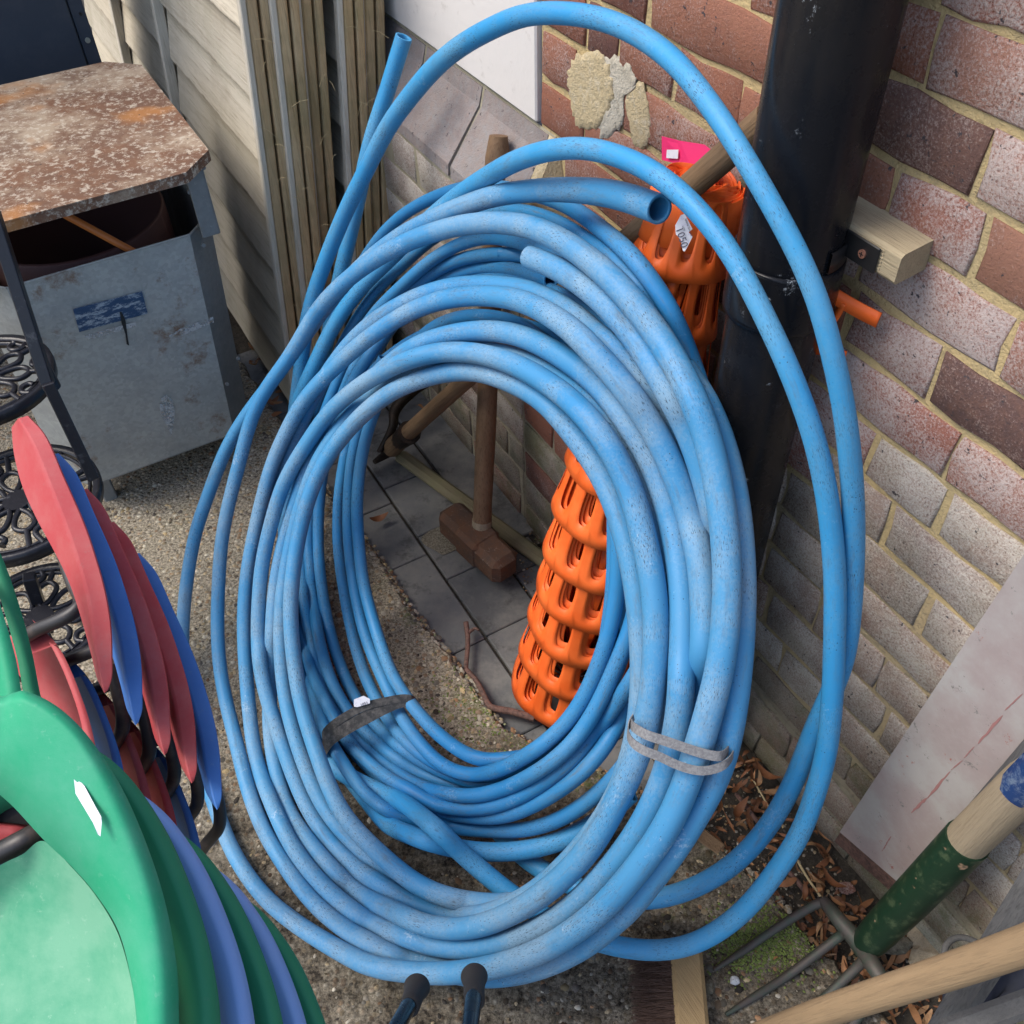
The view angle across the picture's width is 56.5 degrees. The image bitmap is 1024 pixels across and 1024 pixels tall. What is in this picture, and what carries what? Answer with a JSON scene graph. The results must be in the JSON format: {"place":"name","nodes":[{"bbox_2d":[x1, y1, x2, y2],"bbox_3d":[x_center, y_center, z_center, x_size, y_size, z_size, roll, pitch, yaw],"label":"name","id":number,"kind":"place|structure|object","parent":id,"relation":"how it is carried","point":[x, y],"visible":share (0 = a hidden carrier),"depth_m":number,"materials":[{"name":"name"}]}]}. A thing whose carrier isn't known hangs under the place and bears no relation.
{"place":"outdoors","nodes":[
{"label":"outdoors","id":0,"kind":"place"},
{"bbox_2d":[0,349,891,1023],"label":"concrete slab","id":1,"kind":"structure","parent":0,"point":[338,977],"depth_m":1.67,"materials":[{"name":"grey concrete"}]},
{"bbox_2d":[0,0,101,84],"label":"metal cabinet","id":2,"kind":"object","parent":1,"relation":"on","point":[41,37],"visible":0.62,"depth_m":2.21,"materials":[{"name":"blue metal"}]},
{"bbox_2d":[0,211,103,681],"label":"plant stand","id":3,"kind":"object","parent":1,"relation":"on","point":[43,386],"visible":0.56,"depth_m":1.58,"materials":[{"name":"black metal"}]},
{"bbox_2d":[0,62,245,501],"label":"metal bin","id":4,"kind":"object","parent":1,"relation":"on","point":[138,341],"visible":0.83,"depth_m":1.89,"materials":[{"name":"grey metal"}]},
{"bbox_2d":[63,215,134,251],"bbox_3d":[-0.757,-0.515,1.817,0.188,0.156,0.016,-2,47,0],"label":"orange rod","id":5,"kind":"object","parent":4,"relation":"in","point":[99,233],"visible":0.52,"depth_m":1.80,"materials":[{"name":"orange"}]},
{"bbox_2d":[138,553,226,853],"bbox_3d":[-0.449,0.352,1.329,0.199,0.536,0.354,-2,47,0],"label":"child chair","id":6,"kind":"object","parent":1,"relation":"on","point":[208,755],"visible":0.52,"depth_m":1.21,"materials":[{"name":"blue plastic"}]},
{"bbox_2d":[112,522,204,825],"bbox_3d":[-0.467,0.311,1.294,0.199,0.536,0.354,-2,47,0],"label":"child chair","id":7,"kind":"object","parent":6,"relation":"on","point":[182,724],"visible":0.42,"depth_m":1.17,"materials":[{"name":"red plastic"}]},
{"bbox_2d":[84,489,180,799],"bbox_3d":[-0.485,0.270,1.259,0.199,0.536,0.354,-2,47,0],"label":"child chair","id":8,"kind":"object","parent":7,"relation":"on","point":[155,691],"visible":0.46,"depth_m":1.14,"materials":[{"name":"red plastic"}]},
{"bbox_2d":[55,453,156,774],"bbox_3d":[-0.504,0.229,1.224,0.199,0.536,0.354,-2,47,0],"label":"child chair","id":9,"kind":"object","parent":8,"relation":"on","point":[126,654],"visible":0.48,"depth_m":1.11,"materials":[{"name":"blue plastic"}]},
{"bbox_2d":[10,416,129,749],"bbox_3d":[-0.522,0.187,1.189,0.199,0.536,0.354,-2,47,0],"label":"child chair","id":10,"kind":"object","parent":9,"relation":"on","point":[52,501],"visible":0.81,"depth_m":1.08,"materials":[{"name":"red plastic"}]},
{"bbox_2d":[0,554,40,696],"bbox_3d":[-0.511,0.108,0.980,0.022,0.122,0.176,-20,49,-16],"label":"child chair","id":11,"kind":"object","parent":10,"relation":"on","point":[17,628],"visible":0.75,"depth_m":0.96,"materials":[{"name":"green plastic"}]},
{"bbox_2d":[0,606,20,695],"bbox_3d":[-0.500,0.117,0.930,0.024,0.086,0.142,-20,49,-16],"label":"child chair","id":12,"kind":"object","parent":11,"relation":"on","point":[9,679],"visible":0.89,"depth_m":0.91,"materials":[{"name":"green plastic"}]},
{"bbox_2d":[252,903,325,1023],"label":"child chair","id":13,"kind":"object","parent":1,"relation":"on","point":[311,1009],"visible":0.11,"depth_m":0.93,"materials":[{"name":"green plastic"}]},
{"bbox_2d":[221,872,306,1023],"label":"child chair","id":14,"kind":"object","parent":13,"relation":"on","point":[290,1006],"visible":0.12,"depth_m":0.87,"materials":[{"name":"blue plastic"}]},
{"bbox_2d":[65,837,282,1023],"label":"child chair","id":15,"kind":"object","parent":14,"relation":"on","point":[265,1004],"visible":0.14,"depth_m":0.82,"materials":[{"name":"green plastic"}]},
{"bbox_2d":[145,797,254,1023],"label":"child chair","id":16,"kind":"object","parent":15,"relation":"on","point":[235,1003],"visible":0.15,"depth_m":0.77,"materials":[{"name":"blue plastic"}]},
{"bbox_2d":[0,752,220,1023],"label":"child chair","id":17,"kind":"object","parent":16,"relation":"on","point":[198,995],"visible":0.23,"depth_m":0.72,"materials":[{"name":"green plastic"}]},
{"bbox_2d":[0,807,29,839],"bbox_3d":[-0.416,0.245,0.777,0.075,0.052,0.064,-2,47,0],"label":"child chair","id":18,"kind":"object","parent":17,"relation":"on","point":[12,820],"visible":0.16,"depth_m":0.78,"materials":[{"name":"red plastic"}]},
{"bbox_2d":[0,691,178,1023],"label":"child chair","id":19,"kind":"object","parent":17,"relation":"on","point":[63,960],"visible":1,"depth_m":0.69,"materials":[{"name":"green plastic"}]},
{"bbox_2d":[74,780,101,835],"bbox_3d":[-0.300,0.208,0.675,0.008,0.016,0.045,-31,53,-24],"label":"price sticker","id":20,"kind":"object","parent":19,"relation":"attached to","point":[85,799],"visible":1,"depth_m":0.67,"materials":[{"name":"white paper"}]},
{"bbox_2d":[389,973,429,1023],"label":"stool leg","id":21,"kind":"object","parent":1,"relation":"on","point":[416,990],"visible":1,"depth_m":1.22,"materials":[{"name":"black plastic"}]},
{"bbox_2d":[0,366,907,1023],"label":"aggregate pebbles","id":22,"kind":"object","parent":1,"relation":"on","point":[788,908],"visible":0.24,"depth_m":1.71,"materials":[{"name":"grey gravel"}]},
{"bbox_2d":[177,177,756,987],"bbox_3d":[-0.186,0.054,1.396,0.773,0.998,1.136,-22,50,-18],"label":"hose coil","id":23,"kind":"object","parent":1,"relation":"on","point":[625,403],"visible":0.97,"depth_m":1.30,"materials":[{"name":"blue plastic"}]},
{"bbox_2d":[630,719,728,760],"bbox_3d":[0.195,0.271,1.132,0.126,0.059,0.050,15,49,16],"label":"hose strap","id":24,"kind":"object","parent":23,"relation":"attached to","point":[671,743],"visible":1,"depth_m":1.11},
{"bbox_2d":[627,714,733,774],"bbox_3d":[0.201,0.282,1.138,0.129,0.059,0.072,6,47,8],"label":"hose strap","id":25,"kind":"object","parent":23,"relation":"attached to","point":[661,757],"visible":0.92,"depth_m":1.11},
{"bbox_2d":[461,963,487,1023],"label":"stool leg","id":26,"kind":"object","parent":1,"relation":"on","point":[474,977],"visible":1,"depth_m":1.20,"materials":[{"name":"black plastic"}]},
{"bbox_2d":[278,1,865,960],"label":"hose coil","id":27,"kind":"object","parent":1,"relation":"on","point":[414,787],"visible":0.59,"depth_m":1.40,"materials":[{"name":"blue plastic"}]},
{"bbox_2d":[322,705,385,744],"bbox_3d":[-0.249,0.395,1.696,0.185,0.170,0.032,-14,48,-11],"label":"rubber tie","id":28,"kind":"object","parent":27,"relation":"attached to","point":[346,723],"visible":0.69,"depth_m":1.65,"materials":[{"name":"black rubber"}]},
{"bbox_2d":[323,702,405,754],"bbox_3d":[-0.251,0.402,1.695,0.190,0.176,0.035,-15,48,-12],"label":"rubber tie","id":29,"kind":"object","parent":27,"relation":"attached to","point":[331,741],"visible":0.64,"depth_m":1.65,"materials":[{"name":"black rubber"}]},
{"bbox_2d":[322,694,417,738],"bbox_3d":[-0.247,0.384,1.695,0.180,0.164,0.030,-12,48,-9],"label":"rubber tie","id":30,"kind":"object","parent":27,"relation":"attached to","point":[343,717],"visible":0.73,"depth_m":1.64,"materials":[{"name":"black rubber"}]},
{"bbox_2d":[354,696,369,706],"bbox_3d":[-0.258,0.326,1.640,0.028,0.014,0.014,-2,47,0],"label":"paper scrap","id":31,"kind":"object","parent":30,"relation":"attached to","point":[361,701],"visible":1,"depth_m":1.64,"materials":[{"name":"grey paper"}]},
{"bbox_2d":[372,640,835,992],"bbox_3d":[0.099,0.525,1.629,0.949,0.003,0.211,32,55,27],"label":"moss","id":32,"kind":"object","parent":1,"relation":"on","point":[764,947],"visible":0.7,"depth_m":1.48,"materials":[{"name":"green plant"}]},
{"bbox_2d":[730,976,739,985],"bbox_3d":[0.338,0.710,1.445,0.015,0.012,0.014,-2,47,0],"label":"stone","id":33,"kind":"object","parent":32,"relation":"on","point":[735,980],"visible":1,"depth_m":1.44,"materials":[{"name":"grey stone"}]},
{"bbox_2d":[628,952,708,1023],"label":"broom","id":34,"kind":"object","parent":1,"relation":"on","point":[672,992],"visible":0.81,"depth_m":1.40,"materials":[{"name":"brown wood"}]},
{"bbox_2d":[705,976,713,994],"bbox_3d":[0.297,0.715,1.440,0.018,0.022,0.025,-2,47,0],"label":"stone","id":35,"kind":"object","parent":1,"relation":"on","point":[709,984],"visible":0.84,"depth_m":1.43,"materials":[{"name":"grey stone"}]},
{"bbox_2d":[712,753,1023,1023],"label":"garden fork","id":36,"kind":"object","parent":1,"relation":"on","point":[968,839],"visible":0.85,"depth_m":1.27,"materials":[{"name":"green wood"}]},
{"bbox_2d":[941,934,976,952],"bbox_3d":[0.621,0.611,1.300,0.069,0.009,0.069,-2,47,0],"label":"plastic ring","id":37,"kind":"object","parent":36,"relation":"attached to","point":[949,942],"visible":0.25,"depth_m":1.31,"materials":[{"name":"grey plastic"}]},
{"bbox_2d":[751,922,1023,1023],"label":"wooden pole","id":38,"kind":"object","parent":1,"relation":"on","point":[996,955],"visible":1,"depth_m":0.98,"materials":[{"name":"beige wood"}]},
{"bbox_2d":[227,307,940,1023],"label":"paver bed","id":39,"kind":"object","parent":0,"point":[451,593],"visible":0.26,"depth_m":2.02,"materials":[{"name":"grey concrete"}]},
{"bbox_2d":[84,0,301,400],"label":"fence panel","id":40,"kind":"object","parent":39,"relation":"on","point":[201,62],"visible":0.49,"depth_m":2.15,"materials":[{"name":"beige wood"}]},
{"bbox_2d":[268,0,323,356],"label":"fence panel","id":41,"kind":"object","parent":39,"relation":"on","point":[286,35],"visible":0.06,"depth_m":1.90,"materials":[{"name":"brown wood"}]},
{"bbox_2d":[298,0,344,351],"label":"fence panel","id":42,"kind":"object","parent":39,"relation":"on","point":[313,35],"visible":0.02,"depth_m":1.92,"materials":[{"name":"brown wood"}]},
{"bbox_2d":[259,26,387,306],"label":"straw wisps","id":43,"kind":"object","parent":42,"relation":"attached to","point":[322,138],"visible":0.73,"depth_m":1.86,"materials":[{"name":"beige plant"}]},
{"bbox_2d":[322,0,372,326],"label":"fence panel","id":44,"kind":"object","parent":39,"relation":"on","point":[345,60],"visible":0.05,"depth_m":1.93,"materials":[{"name":"wood"}]},
{"bbox_2d":[363,0,392,353],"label":"fence panel","id":45,"kind":"object","parent":39,"relation":"on","point":[374,19],"visible":0.01,"depth_m":1.92,"materials":[{"name":"wood"}]},
{"bbox_2d":[370,512,387,521],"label":"dead leaf","id":46,"kind":"object","parent":39,"relation":"on","point":[379,518],"visible":1,"depth_m":2.13,"materials":[{"name":"brown plant"}]},
{"bbox_2d":[421,527,455,554],"bbox_3d":[-0.154,0.063,2.107,0.081,0.001,0.080,-24,50,-19],"label":"sand patch","id":47,"kind":"object","parent":39,"relation":"on","point":[437,540],"visible":0.62,"depth_m":2.10,"materials":[{"name":"beige sand"}]},
{"bbox_2d":[395,451,543,566],"bbox_3d":[-0.087,-0.007,2.148,0.521,0.026,0.036,35,57,30],"label":"wooden batten","id":48,"kind":"object","parent":39,"relation":"on","point":[513,538],"visible":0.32,"depth_m":2.16,"materials":[{"name":"wood"}]},
{"bbox_2d":[373,0,567,541],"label":"rendered wall","id":49,"kind":"structure","parent":39,"relation":"on","point":[465,107],"depth_m":1.80,"materials":[{"name":"grey paint"}]},
{"bbox_2d":[439,134,515,581],"bbox_3d":[-0.078,-0.247,1.803,0.175,0.810,0.348,-2,47,0],"label":"sledgehammer","id":50,"kind":"object","parent":39,"relation":"on","point":[479,543],"visible":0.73,"depth_m":1.95,"materials":[{"name":"brown wood"}]},
{"bbox_2d":[424,400,542,547],"bbox_3d":[-0.110,-0.165,2.316,0.060,0.004,1.106,-24,50,-19],"label":"wall foot debris","id":51,"kind":"object","parent":39,"relation":"on","point":[538,540],"depth_m":2.10,"materials":[{"name":"brown"}]},
{"bbox_2d":[463,621,534,721],"bbox_3d":[-0.047,0.312,1.831,0.070,0.023,0.261,-23,50,-19],"label":"twig","id":52,"kind":"object","parent":39,"relation":"on","point":[502,709],"visible":1,"depth_m":1.81,"materials":[{"name":"brown wood"}]},
{"bbox_2d":[373,105,758,463],"bbox_3d":[-0.042,-0.299,1.652,0.266,1.106,0.962,-23,50,-18],"label":"pickaxe","id":53,"kind":"object","parent":39,"relation":"on","point":[711,167],"visible":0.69,"depth_m":1.82,"materials":[{"name":"brown wood"}]},
{"bbox_2d":[248,342,941,1023],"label":"leaf litter","id":54,"kind":"object","parent":39,"relation":"on","point":[916,1010],"visible":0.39,"depth_m":1.55,"materials":[{"name":"brown plant"}]},
{"bbox_2d":[734,792,758,822],"bbox_3d":[0.410,0.516,1.645,0.009,0.008,0.075,-22,50,-18],"label":"twig","id":55,"kind":"object","parent":54,"relation":"on","point":[752,814],"visible":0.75,"depth_m":1.65,"materials":[{"name":"brown wood"}]},
{"bbox_2d":[753,781,768,805],"bbox_3d":[0.438,0.496,1.663,0.004,0.003,0.077,-16,48,-12],"label":"twig","id":56,"kind":"object","parent":54,"relation":"on","point":[760,792],"visible":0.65,"depth_m":1.67,"materials":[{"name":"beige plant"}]},
{"bbox_2d":[885,936,912,954],"bbox_3d":[0.591,0.669,1.479,0.065,0.027,0.034,-2,47,0],"label":"stone","id":57,"kind":"object","parent":54,"relation":"on","point":[904,944],"visible":0.38,"depth_m":1.47,"materials":[{"name":"grey stone"}]},
{"bbox_2d":[511,162,744,727],"bbox_3d":[0.140,-0.034,1.506,0.339,1.014,0.240,-38,56,-29],"label":"barrier roll","id":58,"kind":"object","parent":39,"relation":"on","point":[564,611],"visible":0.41,"depth_m":1.51,"materials":[{"name":"orange plastic"}]},
{"bbox_2d":[675,214,691,250],"bbox_3d":[0.198,-0.323,1.101,0.020,0.030,0.028,-27,51,-21],"label":"price sticker","id":59,"kind":"object","parent":58,"relation":"attached to","point":[683,227],"visible":1,"depth_m":1.10,"materials":[{"name":"grey paper"}]},
{"bbox_2d":[662,136,709,163],"bbox_3d":[0.228,-0.448,1.214,0.018,0.048,0.138,-19,49,-16],"label":"plastic tag","id":60,"kind":"object","parent":58,"relation":"attached to","point":[674,150],"visible":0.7,"depth_m":1.23,"materials":[{"name":"pink plastic"}]},
{"bbox_2d":[698,829,724,853],"bbox_3d":[0.327,0.556,1.609,0.062,0.028,0.026,32,55,28],"label":"wood offcut","id":61,"kind":"object","parent":39,"relation":"on","point":[707,839],"visible":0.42,"depth_m":1.60,"materials":[{"name":"brown wood"}]},
{"bbox_2d":[733,796,748,817],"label":"dead leaf","id":62,"kind":"object","parent":39,"relation":"on","point":[739,808],"visible":1,"depth_m":1.64,"materials":[{"name":"brown plant"}]},
{"bbox_2d":[755,758,780,779],"bbox_3d":[0.446,0.456,1.675,0.055,0.024,0.016,35,57,30],"label":"dead leaf","id":63,"kind":"object","parent":39,"relation":"on","point":[766,774],"visible":1,"depth_m":1.68,"materials":[{"name":"brown plant"}]},
{"bbox_2d":[541,0,1023,1023],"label":"brick wall","id":64,"kind":"structure","parent":39,"relation":"on","point":[935,360],"depth_m":1.13,"materials":[{"name":"brown brick"}]},
{"bbox_2d":[714,0,908,578],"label":"downpipe","id":65,"kind":"object","parent":64,"relation":"attached to","point":[828,66],"visible":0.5,"depth_m":0.94,"materials":[{"name":"black plastic"}]},
{"bbox_2d":[834,290,881,327],"bbox_3d":[0.379,-0.229,1.067,0.067,0.054,0.014,19,50,18],"label":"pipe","id":66,"kind":"object","parent":65,"relation":"attached to","point":[857,309],"visible":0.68,"depth_m":1.06,"materials":[{"name":"orange plastic"}]},
{"bbox_2d":[815,347,846,356],"bbox_3d":[0.375,-0.189,1.137,0.045,0.023,0.005,25,52,23],"label":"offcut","id":67,"kind":"object","parent":64,"relation":"attached to","point":[818,352],"visible":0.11,"depth_m":1.14,"materials":[{"name":"brown wood"}]},
{"bbox_2d":[739,176,933,284],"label":"timber block","id":68,"kind":"structure","parent":64,"relation":"attached to","point":[905,251],"depth_m":0.98,"materials":[{"name":"beige wood"}]},
{"bbox_2d":[826,229,880,274],"bbox_3d":[0.340,-0.304,1.034,0.061,0.040,0.158,-23,50,-19],"label":"pipe bracket","id":69,"kind":"object","parent":68,"relation":"attached to","point":[862,252],"visible":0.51,"depth_m":1.00,"materials":[{"name":"black metal"}]},
{"bbox_2d":[834,555,1023,888],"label":"painted board","id":70,"kind":"object","parent":64,"relation":"attached to","point":[962,739],"visible":0.98,"depth_m":1.21,"materials":[{"name":"white wood"}]},
{"bbox_2d":[928,867,1023,1023],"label":"grey stick","id":71,"kind":"object","parent":64,"relation":"attached to","point":[1009,913],"depth_m":1.03,"materials":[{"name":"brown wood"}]},
{"bbox_2d":[938,988,1023,1023],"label":"grey stick","id":72,"kind":"object","parent":64,"relation":"attached to","point":[1007,1008],"visible":1,"depth_m":0.99,"materials":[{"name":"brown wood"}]},
{"bbox_2d":[969,740,1023,803],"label":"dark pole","id":73,"kind":"object","parent":64,"relation":"attached to","point":[1018,751],"depth_m":1.09,"materials":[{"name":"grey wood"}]},
{"bbox_2d":[788,870,808,895],"bbox_3d":[0.468,0.607,1.558,0.011,0.009,0.047,-24,50,-19],"label":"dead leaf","id":74,"kind":"object","parent":39,"relation":"on","point":[799,884],"visible":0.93,"depth_m":1.56,"materials":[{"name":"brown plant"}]},
{"bbox_2d":[796,860,820,896],"bbox_3d":[0.486,0.601,1.563,0.006,0.004,0.075,-18,49,-14],"label":"twig","id":75,"kind":"object","parent":39,"relation":"on","point":[807,878],"visible":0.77,"depth_m":1.56,"materials":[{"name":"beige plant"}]},
{"bbox_2d":[823,866,845,887],"bbox_3d":[0.519,0.595,1.545,0.013,0.020,0.045,-31,53,-24],"label":"dead leaf","id":76,"kind":"object","parent":39,"relation":"on","point":[831,880],"visible":1,"depth_m":1.55,"materials":[{"name":"brown plant"}]},
{"bbox_2d":[836,882,855,894],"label":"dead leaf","id":77,"kind":"object","parent":39,"relation":"on","point":[849,888],"visible":0.93,"depth_m":1.55,"materials":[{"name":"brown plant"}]},
{"bbox_2d":[906,927,929,947],"bbox_3d":[0.636,0.662,1.484,0.044,0.027,0.090,-2,47,0],"label":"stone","id":78,"kind":"object","parent":39,"relation":"on","point":[916,936],"visible":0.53,"depth_m":1.48,"materials":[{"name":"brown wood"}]},
{"bbox_2d":[908,944,939,963],"bbox_3d":[0.657,0.685,1.462,0.096,0.031,0.071,-18,49,-14],"label":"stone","id":79,"kind":"object","parent":39,"relation":"on","point":[918,953],"visible":0.17,"depth_m":1.46,"materials":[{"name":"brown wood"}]},
{"bbox_2d":[942,969,1023,1023],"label":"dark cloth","id":80,"kind":"object","parent":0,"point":[1006,984],"visible":0.16,"depth_m":1.20,"materials":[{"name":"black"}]}
]}

